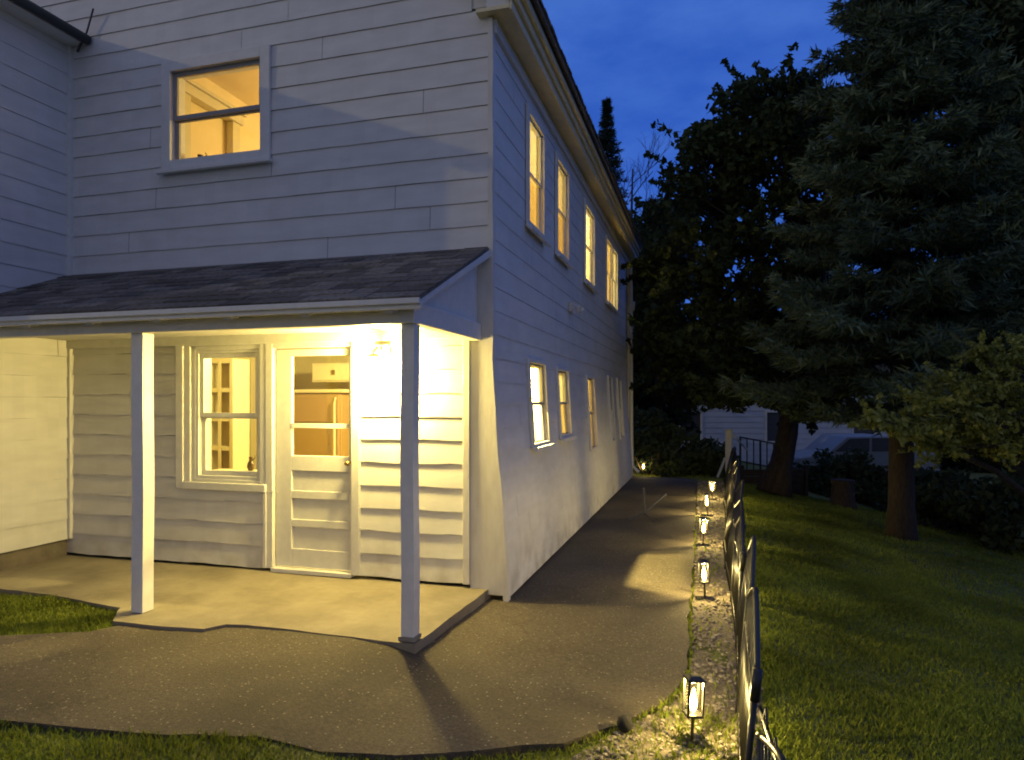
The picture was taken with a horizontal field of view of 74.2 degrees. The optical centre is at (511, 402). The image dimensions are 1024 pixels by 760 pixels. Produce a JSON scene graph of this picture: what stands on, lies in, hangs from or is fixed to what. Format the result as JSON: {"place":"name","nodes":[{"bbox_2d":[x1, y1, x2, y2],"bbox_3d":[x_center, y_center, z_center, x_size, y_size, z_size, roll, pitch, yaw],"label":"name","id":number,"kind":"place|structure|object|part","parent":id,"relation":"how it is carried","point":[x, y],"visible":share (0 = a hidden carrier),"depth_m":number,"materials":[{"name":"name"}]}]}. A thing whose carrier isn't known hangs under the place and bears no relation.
{"place":"outdoors","nodes":[
{"label":"outdoors","id":0,"kind":"place"},
{"bbox_2d":[0,476,695,759],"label":"asphalt path","id":1,"kind":"structure","parent":0,"point":[578,634],"depth_m":3.94,"materials":[{"name":"grey asphalt"}]},
{"bbox_2d":[628,488,666,521],"bbox_3d":[1.955,1.389,9.285,0.789,0.421,0.289,0,0,-42],"label":"tripod stand","id":2,"kind":"object","parent":1,"relation":"on","point":[649,508],"visible":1,"depth_m":9.30,"materials":[{"name":"grey metal"}]},
{"bbox_2d":[0,460,1023,759],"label":"ground","id":3,"kind":"structure","parent":0,"point":[716,652],"depth_m":4.64,"materials":[{"name":"green plant"}]},
{"bbox_2d":[0,0,643,653],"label":"house","id":4,"kind":"structure","parent":3,"relation":"on","point":[430,192],"depth_m":6.03,"materials":[{"name":"paint"}]},
{"bbox_2d":[155,44,271,174],"bbox_3d":[-2.702,-2.660,6.258,1.240,1.060,0.245,0,0,16],"label":"window","id":5,"kind":"structure","parent":4,"relation":"in","point":[174,73],"depth_m":6.23,"materials":[{"name":"wood"}]},
{"bbox_2d":[196,349,259,479],"bbox_3d":[-2.567,0.110,6.257,0.700,1.180,0.172,0,0,16],"label":"window","id":6,"kind":"structure","parent":4,"relation":"in","point":[204,415],"depth_m":6.27,"materials":[{"name":"white glass"}]},
{"bbox_2d":[211,358,249,469],"bbox_3d":[-3.260,0.483,7.786,0.365,1.954,0.300,0,0,16],"label":"china cabinet","id":7,"kind":"object","parent":4,"relation":"on","point":[230,393],"visible":0.52,"depth_m":7.73,"materials":[{"name":"white wood"}]},
{"bbox_2d":[247,455,255,470],"bbox_3d":[-2.470,0.572,6.408,0.070,0.145,0.082,0,0,-39],"label":"pitcher","id":8,"kind":"object","parent":4,"relation":"on","point":[250,465],"visible":1,"depth_m":6.39,"materials":[{"name":"ceramic"}]},
{"bbox_2d":[276,348,350,570],"bbox_3d":[-1.744,0.493,5.922,0.778,1.925,0.127,0,0,16],"label":"door","id":9,"kind":"structure","parent":4,"relation":"in","point":[313,497],"depth_m":5.97,"materials":[{"name":"white wood"}]},
{"bbox_2d":[294,389,348,455],"bbox_3d":[-2.384,0.647,8.842,0.772,1.626,0.704,0,0,16],"label":"refrigerator","id":10,"kind":"object","parent":4,"relation":"on","point":[331,406],"visible":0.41,"depth_m":8.57,"materials":[{"name":"metal"}]},
{"bbox_3d":[-2.488,0.457,8.584,0.668,1.086,0.033,0,0,16],"label":"door","id":11,"kind":"part","parent":10,"relation":"part of","materials":[{"name":"beige ceramic"}]},
{"bbox_2d":[312,363,348,382],"bbox_3d":[-2.272,-0.390,9.001,0.665,0.244,0.415,0,0,16],"label":"kitchen cabinet","id":12,"kind":"object","parent":4,"relation":"attached to","point":[330,372],"visible":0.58,"depth_m":8.84,"materials":[{"name":"wood"}]},
{"bbox_3d":[-2.325,-0.390,8.818,0.625,0.204,0.034,0,0,16],"label":"door","id":13,"kind":"part","parent":12,"relation":"part of","materials":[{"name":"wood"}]},
{"bbox_2d":[367,344,389,359],"bbox_3d":[-1.129,-0.302,5.615,0.170,0.376,0.247,0,0,16],"label":"wall lamp","id":14,"kind":"object","parent":4,"relation":"attached to","point":[380,351],"visible":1,"depth_m":5.70,"materials":[{"name":"paint"}]},
{"bbox_2d":[526,102,550,246],"bbox_3d":[0.203,-2.255,6.824,0.205,1.209,0.800,0,0,16],"label":"window","id":15,"kind":"structure","parent":4,"relation":"in","point":[535,132],"depth_m":6.98,"materials":[{"name":"white glass"}]},
{"bbox_2d":[525,358,555,451],"bbox_3d":[0.233,0.019,6.836,0.256,0.898,0.780,0,0,16],"label":"window","id":16,"kind":"structure","parent":4,"relation":"in","point":[536,370],"depth_m":7.12,"materials":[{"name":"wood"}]},
{"bbox_2d":[555,150,573,269],"bbox_3d":[0.562,-2.255,8.063,0.205,1.209,0.820,0,0,16],"label":"window","id":17,"kind":"structure","parent":4,"relation":"in","point":[562,174],"depth_m":8.26,"materials":[{"name":"white glass"}]},
{"bbox_2d":[555,366,576,441],"bbox_3d":[0.580,0.019,8.037,0.254,0.858,0.720,0,0,16],"label":"window","id":18,"kind":"structure","parent":4,"relation":"in","point":[563,396],"depth_m":8.27,"materials":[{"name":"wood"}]},
{"bbox_2d":[569,302,583,313],"bbox_3d":[0.809,-1.190,8.512,0.170,0.139,0.281,0,0,16],"label":"floodlight","id":19,"kind":"object","parent":4,"relation":"attached to","point":[578,308],"visible":1,"depth_m":8.47,"materials":[{"name":"paint"}]},
{"bbox_2d":[583,198,598,293],"bbox_3d":[1.093,-2.255,9.898,0.205,1.209,0.960,0,0,16],"label":"window","id":20,"kind":"structure","parent":4,"relation":"in","point":[589,226],"depth_m":10.21,"materials":[{"name":"clear glass"}]},
{"bbox_2d":[585,375,598,451],"bbox_3d":[1.109,0.155,9.904,0.230,1.090,0.660,0,0,16],"label":"window","id":21,"kind":"structure","parent":4,"relation":"in","point":[590,393],"depth_m":10.16,"materials":[{"name":"wood"}]},
{"bbox_2d":[605,235,615,309],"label":"window","id":22,"kind":"structure","parent":4,"relation":"in","point":[608,244],"depth_m":12.13,"materials":[{"name":"clear glass"}]},
{"bbox_2d":[607,375,616,442],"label":"window","id":23,"kind":"structure","parent":4,"relation":"in","point":[611,407],"depth_m":12.10,"materials":[{"name":"wood"}]},
{"bbox_2d":[613,246,617,312],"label":"window","id":24,"kind":"structure","parent":4,"relation":"in","point":[615,254],"depth_m":12.84,"materials":[{"name":"clear glass"}]},
{"bbox_2d":[616,378,624,438],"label":"window","id":25,"kind":"structure","parent":4,"relation":"in","point":[618,380],"depth_m":13.30,"materials":[{"name":"wood"}]},
{"bbox_2d":[598,97,675,427],"bbox_3d":[3.150,-3.983,22.017,4.363,11.924,4.493,0,0,16],"label":"fir tree","id":26,"kind":"object","parent":3,"relation":"on","point":[606,136],"visible":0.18,"depth_m":21.88,"materials":[{"name":"green plant"}]},
{"bbox_2d":[617,121,680,432],"bbox_3d":[3.687,-3.685,21.160,4.285,10.909,5.042,0,0,16],"label":"bare tree","id":27,"kind":"object","parent":3,"relation":"on","point":[632,188],"visible":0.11,"depth_m":20.84,"materials":[{"name":"brown plant"}]},
{"bbox_2d":[633,405,691,476],"bbox_3d":[3.187,0.946,15.681,1.923,1.773,1.631,0,0,16],"label":"shrub","id":28,"kind":"object","parent":3,"relation":"on","point":[658,433],"visible":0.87,"depth_m":15.38,"materials":[{"name":"green plant"}]},
{"bbox_2d":[633,195,701,435],"bbox_3d":[4.526,-2.343,21.881,3.221,8.800,3.525,0,0,16],"label":"fir tree","id":29,"kind":"object","parent":3,"relation":"on","point":[675,418],"visible":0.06,"depth_m":21.42,"materials":[{"name":"green plant"}]},
{"bbox_2d":[634,426,709,475],"bbox_3d":[3.970,1.206,16.488,2.094,1.336,2.152,0,0,16],"label":"shrub","id":30,"kind":"object","parent":3,"relation":"on","point":[687,455],"visible":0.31,"depth_m":15.81,"materials":[{"name":"green plant"}]},
{"bbox_2d":[632,179,744,433],"bbox_3d":[4.958,-2.592,19.555,6.460,8.827,4.834,0,0,-14],"label":"broadleaf tree","id":31,"kind":"object","parent":3,"relation":"on","point":[667,394],"visible":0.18,"depth_m":18.83,"materials":[{"name":"green plant"}]},
{"bbox_2d":[682,673,705,743],"bbox_3d":[0.857,1.513,3.214,0.088,0.434,0.088,3,-2,-4],"label":"garden lantern","id":32,"kind":"object","parent":3,"relation":"on","point":[688,712],"visible":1,"depth_m":3.20,"materials":[{"name":"black metal"}]},
{"bbox_2d":[698,559,709,598],"bbox_3d":[1.590,1.513,5.596,0.088,0.434,0.088,-2,2,10],"label":"garden lantern","id":33,"kind":"object","parent":3,"relation":"on","point":[704,581],"visible":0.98,"depth_m":5.56,"materials":[{"name":"black metal"}]},
{"bbox_2d":[699,517,708,544],"bbox_3d":[2.167,1.513,7.670,0.088,0.434,0.088,2,1,5],"label":"garden lantern","id":34,"kind":"object","parent":3,"relation":"on","point":[706,519],"visible":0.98,"depth_m":7.64,"materials":[{"name":"black metal"}]},
{"bbox_2d":[703,493,709,515],"bbox_3d":[2.786,1.513,9.678,0.088,0.434,0.088,-2,-1,16],"label":"garden lantern","id":35,"kind":"object","parent":3,"relation":"on","point":[706,506],"visible":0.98,"depth_m":9.65,"materials":[{"name":"black metal"}]},
{"bbox_2d":[679,436,741,476],"bbox_3d":[4.626,1.296,15.986,1.386,1.114,1.609,0,0,-37],"label":"shrub","id":36,"kind":"object","parent":3,"relation":"on","point":[712,455],"visible":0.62,"depth_m":15.60,"materials":[{"name":"green plant"}]},
{"bbox_2d":[709,480,715,498],"bbox_3d":[3.335,1.513,11.289,0.088,0.434,0.088,1,0,-1],"label":"garden lantern","id":37,"kind":"object","parent":3,"relation":"on","point":[710,490],"visible":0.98,"depth_m":11.28,"materials":[{"name":"black metal"}]},
{"bbox_2d":[716,428,748,477],"bbox_3d":[4.943,1.194,15.186,0.726,1.210,0.199,0,0,9],"label":"gate post","id":38,"kind":"object","parent":3,"relation":"on","point":[729,434],"visible":0.81,"depth_m":15.14,"materials":[{"name":"white wood"}]},
{"bbox_2d":[722,446,785,759],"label":"garden fence","id":39,"kind":"object","parent":3,"relation":"on","point":[739,564],"visible":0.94,"depth_m":3.49,"materials":[{"name":"black metal"}]},
{"bbox_2d":[739,436,773,476],"bbox_3d":[6.552,1.473,17.649,1.402,1.194,0.052,0,0,-13],"label":"rail fence","id":40,"kind":"object","parent":3,"relation":"on","point":[753,463],"visible":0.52,"depth_m":17.57,"materials":[{"name":"black metal"}]},
{"bbox_2d":[620,42,913,497],"bbox_3d":[5.019,-2.522,13.564,5.856,8.816,4.510,0,0,16],"label":"broadleaf tree","id":41,"kind":"object","parent":3,"relation":"on","point":[736,147],"visible":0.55,"depth_m":12.69,"materials":[{"name":"green plant"}]},
{"bbox_2d":[740,465,807,495],"bbox_3d":[5.497,1.657,14.635,1.410,0.680,0.930,0,0,0],"label":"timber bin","id":42,"kind":"object","parent":3,"relation":"on","point":[798,481],"visible":0.48,"depth_m":14.20,"materials":[{"name":"brown wood"}]},
{"bbox_2d":[641,345,915,478],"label":"neighbour house","id":43,"kind":"structure","parent":3,"relation":"on","point":[755,422],"depth_m":24.99,"materials":[{"name":"white wood"}]},
{"bbox_2d":[680,411,702,442],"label":"window","id":44,"kind":"structure","parent":43,"relation":"in","point":[698,418],"depth_m":25.04,"materials":[{"name":"glass"}]},
{"bbox_2d":[765,411,778,442],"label":"window","id":45,"kind":"structure","parent":43,"relation":"in","point":[771,417],"depth_m":25.04,"materials":[{"name":"black glass"}]},
{"bbox_2d":[852,421,875,433],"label":"window","id":46,"kind":"structure","parent":43,"relation":"in","point":[855,430],"depth_m":25.04,"materials":[{"name":"black glass"}]},
{"bbox_2d":[793,447,854,493],"bbox_3d":[7.562,1.738,16.512,1.976,1.315,2.006,0,0,16],"label":"shrub","id":47,"kind":"object","parent":3,"relation":"on","point":[813,472],"visible":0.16,"depth_m":16.27,"materials":[{"name":"green plant"}]},
{"bbox_2d":[676,304,1010,474],"bbox_3d":[22.026,-0.524,35.519,49.447,11.356,7.378,0,0,0],"label":"treeline","id":48,"kind":"object","parent":3,"relation":"on","point":[962,464],"visible":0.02,"depth_m":33.51,"materials":[{"name":"green plant"}]},
{"bbox_2d":[829,479,857,510],"bbox_3d":[6.444,1.825,13.200,0.600,0.630,0.585,0,0,16],"label":"tree stump","id":49,"kind":"object","parent":3,"relation":"on","point":[842,491],"visible":0.81,"depth_m":13.03,"materials":[{"name":"brown wood"}]},
{"bbox_2d":[808,446,886,500],"bbox_3d":[7.661,1.680,15.535,1.834,1.356,1.614,0,0,16],"label":"shrub","id":50,"kind":"object","parent":3,"relation":"on","point":[861,469],"visible":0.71,"depth_m":15.37,"materials":[{"name":"green plant"}]},
{"bbox_2d":[793,433,939,473],"bbox_3d":[9.968,1.661,19.802,4.117,1.437,1.695,0,0,0],"label":"parked car","id":51,"kind":"object","parent":3,"relation":"on","point":[877,446],"visible":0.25,"depth_m":19.00,"materials":[{"name":"paint"}]},
{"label":"window","id":52,"kind":"part","parent":51,"relation":"part of","materials":[{"name":"black glass"}]},
{"bbox_2d":[715,0,1023,541],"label":"spruce tree","id":53,"kind":"object","parent":3,"relation":"on","point":[904,62],"visible":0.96,"depth_m":9.81,"materials":[{"name":"green plant"}]},
{"bbox_2d":[855,463,917,508],"bbox_3d":[8.349,1.921,14.942,1.532,1.200,1.549,0,0,16],"label":"shrub","id":54,"kind":"object","parent":3,"relation":"on","point":[883,484],"visible":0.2,"depth_m":14.79,"materials":[{"name":"green plant"}]},
{"bbox_2d":[865,464,996,535],"bbox_3d":[8.550,1.900,13.505,2.530,1.303,2.486,0,0,16],"label":"shrub","id":55,"kind":"object","parent":3,"relation":"on","point":[922,478],"visible":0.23,"depth_m":13.31,"materials":[{"name":"green plant"}]},
{"bbox_2d":[846,329,1023,496],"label":"apple tree","id":56,"kind":"object","parent":3,"relation":"on","point":[989,426],"visible":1,"depth_m":6.37,"materials":[{"name":"green plant"}]},
{"bbox_2d":[885,0,1023,486],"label":"broadleaf tree","id":57,"kind":"object","parent":3,"relation":"on","point":[1009,14],"visible":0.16,"depth_m":13.75,"materials":[{"name":"green plant"}]},
{"bbox_2d":[915,471,1023,540],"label":"shrub","id":58,"kind":"object","parent":3,"relation":"on","point":[936,491],"visible":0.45,"depth_m":12.41,"materials":[{"name":"green plant"}]},
{"bbox_2d":[951,473,1023,554],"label":"shrub","id":59,"kind":"object","parent":3,"relation":"on","point":[1016,532],"visible":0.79,"depth_m":11.23,"materials":[{"name":"green plant"}]},
{"bbox_2d":[570,480,763,759],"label":"gravel","id":60,"kind":"structure","parent":0,"point":[711,680],"depth_m":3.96,"materials":[{"name":"beige gravel"}]},
{"bbox_2d":[617,715,632,732],"bbox_3d":[0.551,1.570,3.308,0.080,0.080,0.080,0,0,16],"label":"stone","id":61,"kind":"object","parent":60,"relation":"on","point":[624,724],"visible":1,"depth_m":3.28,"materials":[{"name":"grey stone"}]},
{"bbox_2d":[542,0,962,318],"label":"sky","id":62,"kind":"structure","parent":0,"point":[660,60],"materials":[{"name":"blue"}]}
]}

